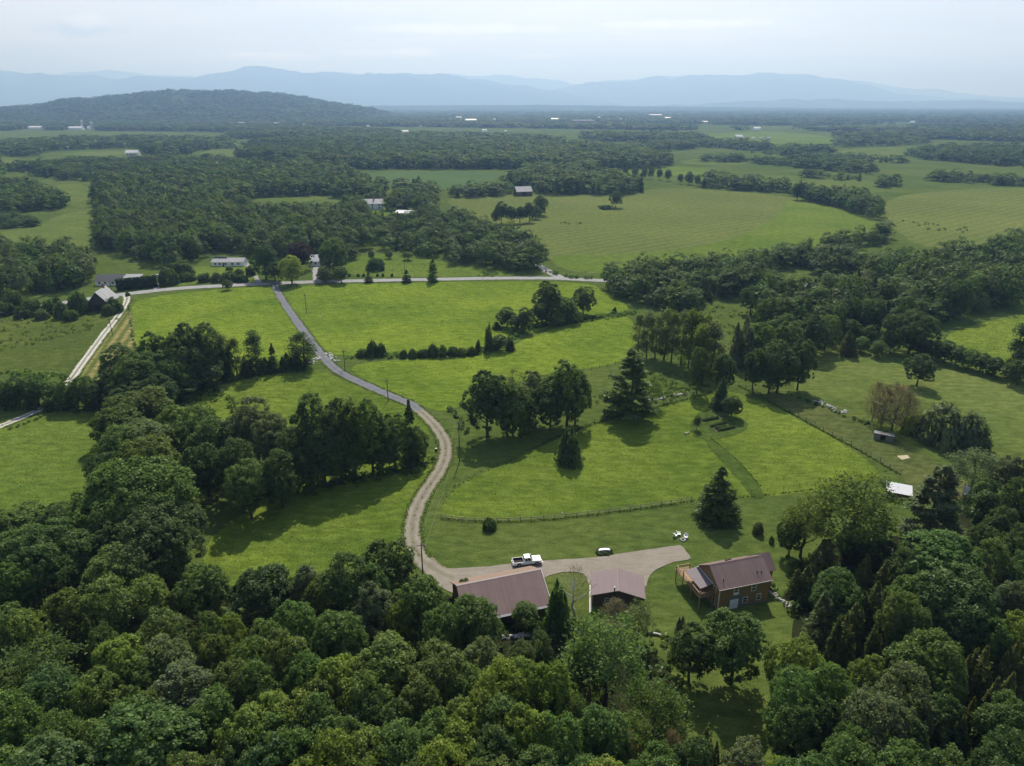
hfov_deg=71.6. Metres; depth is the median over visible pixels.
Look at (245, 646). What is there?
broadleaf tree
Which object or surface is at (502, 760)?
broadleaf tree
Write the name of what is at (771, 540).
shrub
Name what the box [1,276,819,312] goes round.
county road
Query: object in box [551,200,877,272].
rounded field edge
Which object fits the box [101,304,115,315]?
shrub
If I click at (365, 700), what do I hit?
broadleaf tree
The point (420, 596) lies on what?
broadleaf tree
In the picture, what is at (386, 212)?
field
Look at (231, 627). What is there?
broadleaf tree
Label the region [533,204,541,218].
broadleaf tree
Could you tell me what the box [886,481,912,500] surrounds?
animal shed
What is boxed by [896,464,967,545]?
pine tree
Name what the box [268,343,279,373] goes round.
spruce tree
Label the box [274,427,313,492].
broadleaf tree
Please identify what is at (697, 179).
broadleaf tree
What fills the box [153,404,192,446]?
broadleaf tree
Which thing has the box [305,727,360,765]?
broadleaf tree
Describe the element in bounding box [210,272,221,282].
shrub
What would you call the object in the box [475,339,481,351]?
cedar tree
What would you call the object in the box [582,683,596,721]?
cedar tree
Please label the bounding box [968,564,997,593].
cedar tree
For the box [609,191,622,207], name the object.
broadleaf tree
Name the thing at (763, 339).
broadleaf tree
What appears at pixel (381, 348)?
shrub
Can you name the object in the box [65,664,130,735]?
broadleaf tree
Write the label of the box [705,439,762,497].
mown path
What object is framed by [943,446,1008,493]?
locust tree
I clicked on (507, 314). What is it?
broadleaf tree
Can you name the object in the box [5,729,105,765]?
broadleaf tree
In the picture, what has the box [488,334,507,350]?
broadleaf tree
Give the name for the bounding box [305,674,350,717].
broadleaf tree
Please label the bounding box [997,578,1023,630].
broadleaf tree
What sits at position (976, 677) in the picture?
cedar tree
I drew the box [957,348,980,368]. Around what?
broadleaf tree
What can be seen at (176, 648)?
broadleaf tree
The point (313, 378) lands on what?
meadow
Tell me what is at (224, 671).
broadleaf tree
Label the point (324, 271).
broadleaf tree
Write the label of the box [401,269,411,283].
spruce tree
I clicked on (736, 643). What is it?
broadleaf tree
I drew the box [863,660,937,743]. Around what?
broadleaf tree
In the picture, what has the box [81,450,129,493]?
broadleaf tree
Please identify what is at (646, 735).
locust tree
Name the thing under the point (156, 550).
broadleaf tree
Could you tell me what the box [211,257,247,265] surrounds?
ranch house
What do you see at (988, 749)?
broadleaf tree
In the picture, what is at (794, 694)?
broadleaf tree
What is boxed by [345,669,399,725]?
broadleaf tree
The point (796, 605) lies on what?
undergrowth
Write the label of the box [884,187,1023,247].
field
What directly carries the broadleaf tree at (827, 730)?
on the wood floor at (965, 519)
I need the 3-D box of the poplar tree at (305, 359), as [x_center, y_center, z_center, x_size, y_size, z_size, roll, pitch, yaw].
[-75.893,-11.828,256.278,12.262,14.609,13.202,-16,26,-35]
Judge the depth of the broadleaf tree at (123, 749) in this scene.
90.39 m
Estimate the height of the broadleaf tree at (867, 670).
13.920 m
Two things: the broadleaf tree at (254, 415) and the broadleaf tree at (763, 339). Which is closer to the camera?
the broadleaf tree at (254, 415)
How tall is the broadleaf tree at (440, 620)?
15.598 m
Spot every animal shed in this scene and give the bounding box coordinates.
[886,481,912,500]
[962,485,975,500]
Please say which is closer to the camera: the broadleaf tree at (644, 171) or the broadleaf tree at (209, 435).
the broadleaf tree at (209, 435)
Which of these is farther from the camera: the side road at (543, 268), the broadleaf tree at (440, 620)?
the side road at (543, 268)
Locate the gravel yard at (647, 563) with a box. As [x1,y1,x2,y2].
[424,545,689,592]
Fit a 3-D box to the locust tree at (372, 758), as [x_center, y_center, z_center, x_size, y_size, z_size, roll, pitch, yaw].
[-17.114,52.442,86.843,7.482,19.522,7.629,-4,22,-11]
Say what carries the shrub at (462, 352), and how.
on the ground at (722, 710)
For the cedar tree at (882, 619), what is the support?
on the wood floor at (965, 519)
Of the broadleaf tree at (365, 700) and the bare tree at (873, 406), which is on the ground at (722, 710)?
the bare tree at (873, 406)
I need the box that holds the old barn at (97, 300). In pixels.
[88,283,118,311]
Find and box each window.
[742,596,747,602]
[751,584,756,590]
[756,593,760,599]
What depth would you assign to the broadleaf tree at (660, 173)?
892.13 m
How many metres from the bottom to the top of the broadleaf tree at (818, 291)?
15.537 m
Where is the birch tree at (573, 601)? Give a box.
[558,563,595,618]
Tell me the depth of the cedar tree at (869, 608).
125.09 m
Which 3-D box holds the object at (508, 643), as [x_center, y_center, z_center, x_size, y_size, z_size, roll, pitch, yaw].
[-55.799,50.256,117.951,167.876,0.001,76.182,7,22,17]
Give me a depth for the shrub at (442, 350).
269.22 m
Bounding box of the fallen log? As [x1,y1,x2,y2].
[648,631,669,638]
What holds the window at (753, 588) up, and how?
in the brown house at (733, 583)
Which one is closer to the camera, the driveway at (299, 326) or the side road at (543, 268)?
the driveway at (299, 326)
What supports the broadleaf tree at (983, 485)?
on the wood floor at (965, 519)
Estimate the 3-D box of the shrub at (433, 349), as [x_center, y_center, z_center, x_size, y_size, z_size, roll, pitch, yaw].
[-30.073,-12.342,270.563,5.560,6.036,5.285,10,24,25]
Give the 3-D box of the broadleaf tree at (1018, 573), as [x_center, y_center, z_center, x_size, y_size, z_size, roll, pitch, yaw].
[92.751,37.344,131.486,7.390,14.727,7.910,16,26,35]
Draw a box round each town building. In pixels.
[27,126,43,128]
[68,126,84,129]
[572,120,593,121]
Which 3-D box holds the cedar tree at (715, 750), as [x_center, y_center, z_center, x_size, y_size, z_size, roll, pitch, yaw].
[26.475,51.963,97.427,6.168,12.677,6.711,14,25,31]
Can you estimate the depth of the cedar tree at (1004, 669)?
111.85 m
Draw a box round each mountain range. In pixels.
[0,66,628,105]
[548,72,1023,105]
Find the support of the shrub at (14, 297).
on the ground at (722, 710)
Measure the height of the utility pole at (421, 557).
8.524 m
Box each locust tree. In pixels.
[0,623,89,719]
[68,697,106,739]
[358,748,380,765]
[497,366,529,434]
[552,607,652,706]
[554,691,588,739]
[615,707,655,760]
[616,674,697,756]
[618,598,657,640]
[644,373,666,404]
[777,492,832,557]
[801,470,911,561]
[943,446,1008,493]
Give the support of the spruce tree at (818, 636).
on the ground at (722, 710)
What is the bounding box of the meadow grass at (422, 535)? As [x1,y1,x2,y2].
[0,263,1023,581]
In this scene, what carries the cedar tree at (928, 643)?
on the wood floor at (965, 519)
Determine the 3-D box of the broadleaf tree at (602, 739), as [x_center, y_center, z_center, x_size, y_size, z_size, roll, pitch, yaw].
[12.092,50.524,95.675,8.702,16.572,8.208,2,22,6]
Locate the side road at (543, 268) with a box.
[511,249,565,279]
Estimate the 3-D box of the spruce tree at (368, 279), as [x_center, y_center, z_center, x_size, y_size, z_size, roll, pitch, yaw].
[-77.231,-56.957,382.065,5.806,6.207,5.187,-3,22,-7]
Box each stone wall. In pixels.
[500,631,532,639]
[649,392,688,400]
[768,590,793,609]
[812,399,848,413]
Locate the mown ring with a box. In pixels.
[690,410,747,438]
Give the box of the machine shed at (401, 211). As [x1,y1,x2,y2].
[395,210,410,213]
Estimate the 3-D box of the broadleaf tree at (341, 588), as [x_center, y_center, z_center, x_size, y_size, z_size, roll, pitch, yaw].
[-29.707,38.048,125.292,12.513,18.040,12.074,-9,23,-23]
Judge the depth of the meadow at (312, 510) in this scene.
162.24 m
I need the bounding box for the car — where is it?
[595,547,613,555]
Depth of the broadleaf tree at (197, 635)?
114.04 m
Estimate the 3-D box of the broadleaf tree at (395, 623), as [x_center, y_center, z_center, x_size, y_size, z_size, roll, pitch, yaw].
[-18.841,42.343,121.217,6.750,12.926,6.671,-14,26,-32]
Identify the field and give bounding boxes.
[0,211,95,250]
[3,160,28,168]
[53,184,90,206]
[62,151,141,155]
[81,311,135,379]
[131,287,309,378]
[167,266,256,284]
[201,149,235,156]
[253,196,338,205]
[283,281,627,355]
[346,254,515,276]
[352,316,637,410]
[368,171,501,188]
[368,202,444,248]
[448,188,880,272]
[622,167,707,175]
[668,175,898,193]
[680,147,918,164]
[705,132,837,144]
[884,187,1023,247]
[946,314,1023,364]
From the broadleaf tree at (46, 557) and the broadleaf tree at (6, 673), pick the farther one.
the broadleaf tree at (46, 557)
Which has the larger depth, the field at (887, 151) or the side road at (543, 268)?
the field at (887, 151)
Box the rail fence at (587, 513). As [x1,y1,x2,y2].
[441,497,691,521]
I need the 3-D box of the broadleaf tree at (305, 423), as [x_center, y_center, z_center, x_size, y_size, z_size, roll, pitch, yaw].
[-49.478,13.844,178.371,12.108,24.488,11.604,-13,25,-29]
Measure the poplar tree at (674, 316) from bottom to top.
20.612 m
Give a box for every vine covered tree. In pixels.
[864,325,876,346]
[968,489,1000,538]
[1000,322,1023,379]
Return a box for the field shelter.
[873,430,894,442]
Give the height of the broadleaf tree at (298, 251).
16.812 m
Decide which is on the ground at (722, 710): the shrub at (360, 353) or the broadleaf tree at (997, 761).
the shrub at (360, 353)
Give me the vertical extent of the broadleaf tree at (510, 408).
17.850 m
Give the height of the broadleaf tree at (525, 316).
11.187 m
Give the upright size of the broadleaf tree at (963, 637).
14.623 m
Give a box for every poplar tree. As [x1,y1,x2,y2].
[225,336,243,376]
[238,327,266,374]
[283,331,319,368]
[319,406,345,485]
[338,393,366,474]
[630,312,650,350]
[639,308,656,357]
[648,313,666,357]
[651,308,676,360]
[661,309,682,362]
[672,308,690,364]
[678,307,701,367]
[687,308,707,358]
[688,321,714,366]
[691,312,716,363]
[698,319,726,371]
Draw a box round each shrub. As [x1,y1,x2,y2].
[0,301,15,316]
[1,288,23,307]
[13,305,32,319]
[20,299,41,316]
[32,308,50,319]
[40,298,55,314]
[52,297,59,303]
[52,300,71,319]
[62,309,78,321]
[66,291,90,314]
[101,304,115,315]
[105,296,124,314]
[157,266,180,286]
[172,259,195,275]
[179,272,196,281]
[196,272,211,282]
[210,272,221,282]
[221,270,236,282]
[234,268,243,274]
[235,273,248,282]
[245,265,255,275]
[356,349,367,357]
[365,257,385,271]
[366,339,378,357]
[377,342,386,356]
[399,349,407,358]
[408,348,417,358]
[418,348,428,358]
[427,343,438,358]
[439,345,446,357]
[447,346,457,357]
[457,347,467,356]
[467,346,477,355]
[482,517,497,531]
[599,204,611,209]
[752,521,763,535]
[769,535,773,544]
[899,414,919,433]
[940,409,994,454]
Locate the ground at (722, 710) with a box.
[0,112,1023,765]
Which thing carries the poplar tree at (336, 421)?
on the ground at (722, 710)
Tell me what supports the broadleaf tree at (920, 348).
on the ground at (722, 710)
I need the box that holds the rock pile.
[323,352,339,361]
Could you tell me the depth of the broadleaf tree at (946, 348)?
261.98 m
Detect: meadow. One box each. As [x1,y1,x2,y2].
[0,410,116,508]
[185,370,428,437]
[203,454,433,588]
[442,392,879,520]
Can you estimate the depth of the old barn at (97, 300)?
329.42 m
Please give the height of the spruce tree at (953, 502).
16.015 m
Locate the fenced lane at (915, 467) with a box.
[760,388,967,501]
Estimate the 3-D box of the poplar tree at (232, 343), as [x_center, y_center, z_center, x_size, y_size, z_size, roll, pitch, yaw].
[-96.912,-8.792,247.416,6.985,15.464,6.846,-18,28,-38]
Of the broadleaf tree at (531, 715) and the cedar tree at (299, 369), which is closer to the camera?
the broadleaf tree at (531, 715)
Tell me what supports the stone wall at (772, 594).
on the ground at (722, 710)
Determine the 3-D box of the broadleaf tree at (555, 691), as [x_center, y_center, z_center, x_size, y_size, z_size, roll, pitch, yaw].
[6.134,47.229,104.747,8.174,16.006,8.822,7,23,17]
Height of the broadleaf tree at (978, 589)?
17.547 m
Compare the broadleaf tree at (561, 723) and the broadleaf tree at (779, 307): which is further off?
the broadleaf tree at (779, 307)
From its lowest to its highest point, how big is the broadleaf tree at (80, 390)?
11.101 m
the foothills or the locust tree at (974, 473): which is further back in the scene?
the foothills
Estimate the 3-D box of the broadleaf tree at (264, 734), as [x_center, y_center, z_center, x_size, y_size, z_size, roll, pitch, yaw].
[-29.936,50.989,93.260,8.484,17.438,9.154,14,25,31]
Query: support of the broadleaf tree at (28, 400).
on the ground at (722, 710)
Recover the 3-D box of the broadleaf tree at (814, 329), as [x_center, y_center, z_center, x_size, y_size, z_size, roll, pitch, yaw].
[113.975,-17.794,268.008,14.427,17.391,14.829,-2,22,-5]
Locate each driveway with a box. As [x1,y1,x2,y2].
[272,282,422,410]
[401,409,456,580]
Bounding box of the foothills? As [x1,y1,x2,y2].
[660,98,1023,107]
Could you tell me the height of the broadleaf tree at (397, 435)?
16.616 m
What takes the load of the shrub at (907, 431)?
on the ground at (722, 710)
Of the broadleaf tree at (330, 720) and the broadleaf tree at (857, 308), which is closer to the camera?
the broadleaf tree at (330, 720)
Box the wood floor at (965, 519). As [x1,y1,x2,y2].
[790,509,1023,752]
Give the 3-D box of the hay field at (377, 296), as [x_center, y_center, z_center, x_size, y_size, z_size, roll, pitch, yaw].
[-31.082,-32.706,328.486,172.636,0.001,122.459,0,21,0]
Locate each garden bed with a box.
[701,416,720,421]
[707,421,729,427]
[713,424,727,429]
[714,425,737,431]
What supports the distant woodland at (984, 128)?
on the ground at (722, 710)
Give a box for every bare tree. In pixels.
[599,595,631,631]
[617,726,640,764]
[655,729,681,763]
[863,381,887,420]
[870,384,901,426]
[872,382,922,429]
[893,392,920,428]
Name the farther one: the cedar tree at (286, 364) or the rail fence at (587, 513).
the cedar tree at (286, 364)
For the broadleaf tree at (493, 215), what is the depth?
567.92 m
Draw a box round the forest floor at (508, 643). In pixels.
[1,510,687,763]
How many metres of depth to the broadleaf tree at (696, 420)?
208.58 m
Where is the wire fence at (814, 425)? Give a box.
[741,384,901,474]
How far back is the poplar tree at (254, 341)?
248.22 m
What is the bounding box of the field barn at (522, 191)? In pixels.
[513,186,532,196]
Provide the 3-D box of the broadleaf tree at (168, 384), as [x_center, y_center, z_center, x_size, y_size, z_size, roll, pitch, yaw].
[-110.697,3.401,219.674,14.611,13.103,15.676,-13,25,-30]
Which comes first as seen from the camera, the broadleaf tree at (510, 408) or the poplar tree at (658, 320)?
the broadleaf tree at (510, 408)
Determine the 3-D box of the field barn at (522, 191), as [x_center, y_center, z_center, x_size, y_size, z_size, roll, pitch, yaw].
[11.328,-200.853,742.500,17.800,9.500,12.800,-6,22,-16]
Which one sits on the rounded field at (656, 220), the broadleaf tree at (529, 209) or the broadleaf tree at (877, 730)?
the broadleaf tree at (529, 209)
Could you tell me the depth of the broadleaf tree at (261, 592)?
123.99 m
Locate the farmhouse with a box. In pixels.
[364,197,383,209]
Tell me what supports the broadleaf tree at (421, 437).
on the meadow at (312, 510)
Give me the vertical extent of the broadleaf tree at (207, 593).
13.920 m
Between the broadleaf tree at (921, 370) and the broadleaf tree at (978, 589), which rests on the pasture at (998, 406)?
the broadleaf tree at (921, 370)
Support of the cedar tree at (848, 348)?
on the pasture at (998, 406)
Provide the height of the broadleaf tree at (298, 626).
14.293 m
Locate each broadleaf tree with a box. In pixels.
[0,375,28,405]
[0,381,8,406]
[0,499,56,554]
[0,516,99,604]
[0,559,44,612]
[0,601,46,678]
[0,607,59,667]
[0,662,50,720]
[0,687,54,764]
[0,743,53,765]
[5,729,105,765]
[17,389,41,406]
[18,662,87,741]
[19,373,48,402]
[26,707,94,765]
[38,500,79,540]
[39,381,59,399]
[40,586,97,659]
[42,398,53,410]
[53,381,77,408]
[64,453,199,548]
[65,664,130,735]
[67,375,94,406]
[72,717,126,765]
[76,541,152,601]
[76,572,149,645]
[80,380,108,409]
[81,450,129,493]
[85,623,125,683]
[85,632,161,701]
[86,402,146,442]
[86,424,140,463]
[90,497,208,582]
[90,693,208,765]
[92,367,126,401]
[97,342,139,380]
[101,390,152,418]
[105,351,156,390]
[107,380,153,398]
[109,684,168,744]
[113,572,178,632]
[115,349,178,388]
[115,434,181,468]
[117,416,178,453]
[125,656,166,702]
[128,605,189,658]
[129,372,179,410]
[133,385,174,421]
[134,331,165,353]
[134,633,203,695]
[145,658,222,719]
[153,350,194,397]
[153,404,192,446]
[159,331,207,386]
[165,711,216,758]
[166,750,208,765]
[168,322,209,368]
[169,405,217,450]
[170,562,233,624]
[172,373,200,398]
[179,442,223,496]
[179,753,230,765]
[183,415,234,468]
[185,681,238,756]
[186,355,223,388]
[188,321,227,379]
[188,610,227,662]
[195,633,236,686]
[206,437,259,497]
[208,657,257,716]
[209,341,234,378]
[209,701,270,760]
[214,611,250,660]
[215,415,246,455]
[219,734,258,765]
[221,280,232,289]
[221,395,279,462]
[222,457,269,518]
[227,635,276,686]
[228,562,297,630]
[233,659,288,721]
[239,688,293,744]
[239,731,298,765]
[242,618,284,662]
[248,243,277,278]
[248,412,288,460]
[254,448,301,508]
[255,711,311,765]
[258,629,313,697]
[261,261,284,281]
[267,687,320,748]
[269,599,317,651]
[271,726,327,765]
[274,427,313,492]
[274,429,298,458]
[278,254,304,284]
[282,649,328,705]
[286,241,314,265]
[288,391,329,455]
[289,757,314,765]
[290,563,319,611]
[295,691,347,744]
[296,454,325,492]
[298,578,335,631]
[302,421,345,486]
[304,714,350,764]
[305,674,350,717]
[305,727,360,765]
[306,549,369,629]
[307,609,370,676]
[315,653,371,711]
[316,266,333,281]
[318,237,348,274]
[319,397,356,479]
[323,714,373,764]
[326,724,394,765]
[330,266,348,282]
[336,432,370,479]
[345,397,393,473]
[345,630,421,715]
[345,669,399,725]
[351,580,392,647]
[351,690,393,728]
[352,537,418,599]
[355,561,394,628]
[364,438,400,473]
[368,250,374,258]
[370,717,429,765]
[377,412,412,467]
[380,698,420,747]
[382,597,418,645]
[385,250,392,258]
[390,574,447,643]
[396,674,446,733]
[402,251,412,258]
[402,752,435,765]
[404,425,428,461]
[404,705,454,759]
[406,637,473,709]
[417,737,467,765]
[419,600,466,659]
[427,716,483,765]
[432,696,478,731]
[439,661,480,707]
[448,592,504,661]
[450,686,503,750]
[459,370,512,437]
[460,635,504,682]
[464,721,518,765]
[464,754,510,765]
[469,654,530,722]
[474,689,529,759]
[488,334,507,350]
[488,382,530,437]
[490,209,500,221]
[494,201,507,222]
[494,702,557,765]
[495,306,516,326]
[498,654,545,712]
[500,408,538,437]
[505,206,517,219]
[506,637,539,684]
[507,315,524,330]
[511,599,539,630]
[514,206,526,218]
[514,743,560,765]
[515,386,543,429]
[517,307,534,330]
[522,370,544,413]
[522,628,554,685]
[523,202,535,221]
[527,659,580,730]
[527,710,593,765]
[530,280,560,321]
[530,301,552,323]
[533,195,548,213]
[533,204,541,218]
[533,380,571,430]
[542,359,593,425]
[544,311,565,324]
[551,296,577,319]
[558,753,595,765]
[559,307,581,322]
[564,635,606,696]
[565,369,591,424]
[570,286,596,313]
[573,702,633,765]
[588,753,626,765]
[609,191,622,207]
[625,739,680,765]
[632,166,638,175]
[642,167,647,178]
[648,167,654,178]
[650,755,675,765]
[657,169,662,178]
[665,169,671,178]
[665,620,714,681]
[670,733,712,765]
[677,174,683,181]
[684,171,694,182]
[688,347,711,393]
[693,416,701,429]
[694,175,700,183]
[702,607,774,685]
[709,354,736,386]
[718,734,766,765]
[721,395,743,416]
[739,285,762,313]
[743,348,766,390]
[746,322,776,357]
[753,297,777,328]
[754,289,782,309]
[756,357,786,393]
[758,339,802,392]
[759,663,828,743]
[762,631,824,697]
[763,753,786,765]
[766,702,827,764]
[768,303,797,323]
[769,313,797,332]
[769,320,805,356]
[773,749,839,765]
[775,297,792,311]
[776,516,806,554]
[787,338,819,389]
[792,183,804,198]
[796,661,860,730]
[798,313,833,350]
[801,695,842,764]
[807,286,832,306]
[808,566,866,622]
[817,720,878,764]
[819,314,842,350]
[820,731,884,765]
[836,523,870,561]
[837,274,864,295]
[840,319,864,339]
[840,684,916,765]
[844,296,866,325]
[845,653,896,720]
[849,285,868,299]
[850,544,892,568]
[855,336,870,351]
[859,298,887,329]
[861,528,888,554]
[861,736,927,765]
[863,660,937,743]
[867,539,903,571]
[869,340,889,356]
[873,588,921,648]
[875,281,900,304]
[879,331,903,353]
[880,545,916,581]
[881,574,930,618]
[881,712,931,765]
[882,308,942,353]
[882,625,968,714]
[887,302,906,318]
[889,604,935,652]
[898,528,990,591]
[899,742,967,765]
[902,353,937,385]
[903,560,1000,649]
[909,341,928,355]
[909,399,970,452]
[915,690,969,761]
[922,340,942,359]
[931,596,984,659]
[933,340,957,362]
[944,345,968,365]
[945,279,973,316]
[956,522,1005,561]
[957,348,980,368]
[962,724,1023,765]
[965,478,999,517]
[966,536,1015,585]
[968,689,1023,763]
[969,353,993,371]
[969,753,1014,765]
[970,616,1014,671]
[980,356,1007,375]
[981,504,1019,538]
[987,455,1023,503]
[990,609,1023,671]
[991,580,1022,619]
[993,476,1023,531]
[995,521,1023,566]
[997,548,1023,593]
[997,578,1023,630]
[1003,358,1023,384]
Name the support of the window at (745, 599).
in the brown house at (733, 583)
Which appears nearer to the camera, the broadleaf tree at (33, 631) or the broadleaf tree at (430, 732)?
the broadleaf tree at (430, 732)
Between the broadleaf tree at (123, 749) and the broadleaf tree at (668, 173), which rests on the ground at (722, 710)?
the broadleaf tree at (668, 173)
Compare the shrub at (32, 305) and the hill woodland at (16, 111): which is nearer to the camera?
the shrub at (32, 305)
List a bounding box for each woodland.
[0,88,390,124]
[0,107,1023,177]
[0,133,1023,337]
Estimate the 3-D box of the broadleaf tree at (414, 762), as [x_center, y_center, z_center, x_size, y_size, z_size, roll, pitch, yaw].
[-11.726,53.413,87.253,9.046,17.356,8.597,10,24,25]
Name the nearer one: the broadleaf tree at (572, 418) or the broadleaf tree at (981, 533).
the broadleaf tree at (981, 533)
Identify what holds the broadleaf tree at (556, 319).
on the hay field at (377, 296)
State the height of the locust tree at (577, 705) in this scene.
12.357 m
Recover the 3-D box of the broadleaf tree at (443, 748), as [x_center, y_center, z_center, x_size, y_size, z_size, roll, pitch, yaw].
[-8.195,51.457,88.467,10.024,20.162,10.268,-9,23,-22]
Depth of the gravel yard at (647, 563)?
148.41 m
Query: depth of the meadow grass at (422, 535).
222.40 m
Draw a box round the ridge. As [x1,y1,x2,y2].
[363,105,927,110]
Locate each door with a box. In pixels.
[94,305,101,310]
[619,599,626,607]
[729,599,737,608]
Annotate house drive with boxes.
[245,263,261,282]
[312,266,319,280]
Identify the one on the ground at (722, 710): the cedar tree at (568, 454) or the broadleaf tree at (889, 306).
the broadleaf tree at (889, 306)
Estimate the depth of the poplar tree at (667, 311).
262.01 m
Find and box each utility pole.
[417,543,425,574]
[455,421,461,460]
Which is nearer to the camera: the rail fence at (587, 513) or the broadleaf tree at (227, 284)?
the rail fence at (587, 513)
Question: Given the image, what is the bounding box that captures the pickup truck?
[511,554,541,566]
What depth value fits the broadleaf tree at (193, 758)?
84.83 m
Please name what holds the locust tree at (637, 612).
on the ground at (722, 710)
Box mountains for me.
[61,70,1023,98]
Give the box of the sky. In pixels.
[0,0,1023,96]
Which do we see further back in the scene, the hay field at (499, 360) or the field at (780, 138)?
the field at (780, 138)
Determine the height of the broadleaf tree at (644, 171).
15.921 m
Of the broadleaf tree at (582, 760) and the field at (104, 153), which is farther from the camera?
the field at (104, 153)
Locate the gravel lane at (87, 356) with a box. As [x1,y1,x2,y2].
[0,295,130,427]
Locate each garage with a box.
[450,566,549,625]
[591,567,645,607]
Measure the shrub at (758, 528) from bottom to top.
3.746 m
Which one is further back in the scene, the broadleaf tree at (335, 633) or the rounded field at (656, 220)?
the rounded field at (656, 220)
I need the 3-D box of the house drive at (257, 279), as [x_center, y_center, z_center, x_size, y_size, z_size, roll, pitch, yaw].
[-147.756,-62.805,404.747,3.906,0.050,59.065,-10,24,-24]
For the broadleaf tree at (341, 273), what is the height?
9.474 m
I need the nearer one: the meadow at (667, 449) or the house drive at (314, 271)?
the meadow at (667, 449)
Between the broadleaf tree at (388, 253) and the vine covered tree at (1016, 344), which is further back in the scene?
the broadleaf tree at (388, 253)
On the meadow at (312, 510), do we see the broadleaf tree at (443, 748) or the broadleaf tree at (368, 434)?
the broadleaf tree at (368, 434)
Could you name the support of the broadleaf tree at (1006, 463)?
on the wood floor at (965, 519)
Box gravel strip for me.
[589,585,591,612]
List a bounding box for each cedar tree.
[77,614,98,687]
[218,358,236,380]
[237,357,255,378]
[255,357,275,374]
[278,352,294,372]
[291,352,305,372]
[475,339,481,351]
[483,322,493,352]
[491,322,502,330]
[504,337,515,351]
[540,578,573,638]
[553,425,584,469]
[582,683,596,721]
[674,615,687,637]
[695,727,719,765]
[709,376,728,411]
[727,314,755,370]
[781,565,814,609]
[805,538,838,581]
[820,612,856,674]
[823,601,865,658]
[836,329,859,357]
[850,553,874,599]
[851,581,886,644]
[856,620,882,672]
[866,601,892,657]
[867,562,894,610]
[921,627,936,656]
[936,714,971,765]
[950,644,993,720]
[951,696,980,765]
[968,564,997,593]
[975,628,1000,688]
[975,671,1016,737]
[983,640,1023,699]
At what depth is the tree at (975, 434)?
194.48 m
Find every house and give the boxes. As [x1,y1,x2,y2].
[94,274,142,285]
[125,150,140,155]
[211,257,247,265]
[309,254,332,265]
[675,552,775,609]
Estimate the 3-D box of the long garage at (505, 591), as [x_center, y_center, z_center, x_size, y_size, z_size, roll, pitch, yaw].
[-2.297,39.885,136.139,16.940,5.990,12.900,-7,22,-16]
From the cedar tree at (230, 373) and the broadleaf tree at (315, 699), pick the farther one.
the cedar tree at (230, 373)
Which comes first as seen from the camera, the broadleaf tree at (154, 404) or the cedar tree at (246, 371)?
the broadleaf tree at (154, 404)
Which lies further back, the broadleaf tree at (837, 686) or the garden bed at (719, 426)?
the garden bed at (719, 426)
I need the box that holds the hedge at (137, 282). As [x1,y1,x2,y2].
[115,275,157,290]
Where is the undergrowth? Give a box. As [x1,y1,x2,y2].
[0,205,1023,755]
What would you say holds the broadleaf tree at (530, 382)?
on the ground at (722, 710)
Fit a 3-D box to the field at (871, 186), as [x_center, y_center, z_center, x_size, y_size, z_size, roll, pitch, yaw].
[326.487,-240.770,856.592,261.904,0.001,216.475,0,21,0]
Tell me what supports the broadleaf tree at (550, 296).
on the hay field at (377, 296)
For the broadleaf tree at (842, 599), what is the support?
on the wood floor at (965, 519)
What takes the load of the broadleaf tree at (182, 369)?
on the ground at (722, 710)
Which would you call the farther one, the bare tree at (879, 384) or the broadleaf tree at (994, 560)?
the bare tree at (879, 384)
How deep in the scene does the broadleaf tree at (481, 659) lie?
108.63 m
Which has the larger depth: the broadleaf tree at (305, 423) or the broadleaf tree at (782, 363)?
the broadleaf tree at (782, 363)
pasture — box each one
[0,302,122,375]
[793,353,1023,453]
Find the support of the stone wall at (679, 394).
on the ground at (722, 710)
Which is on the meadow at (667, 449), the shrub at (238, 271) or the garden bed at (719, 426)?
the garden bed at (719, 426)
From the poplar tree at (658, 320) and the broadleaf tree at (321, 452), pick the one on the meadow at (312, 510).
the broadleaf tree at (321, 452)
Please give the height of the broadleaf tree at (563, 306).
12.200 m
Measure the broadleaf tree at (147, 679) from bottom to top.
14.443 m
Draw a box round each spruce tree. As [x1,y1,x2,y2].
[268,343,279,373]
[364,272,373,282]
[400,399,421,466]
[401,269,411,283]
[426,254,439,282]
[691,466,742,531]
[801,590,833,652]
[926,474,959,537]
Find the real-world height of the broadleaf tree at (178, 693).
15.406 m
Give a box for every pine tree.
[600,348,660,420]
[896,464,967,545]
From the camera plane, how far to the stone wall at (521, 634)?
128.65 m
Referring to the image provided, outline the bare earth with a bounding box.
[898,455,909,459]
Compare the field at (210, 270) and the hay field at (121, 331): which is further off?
the field at (210, 270)
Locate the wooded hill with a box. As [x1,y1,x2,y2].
[0,91,401,124]

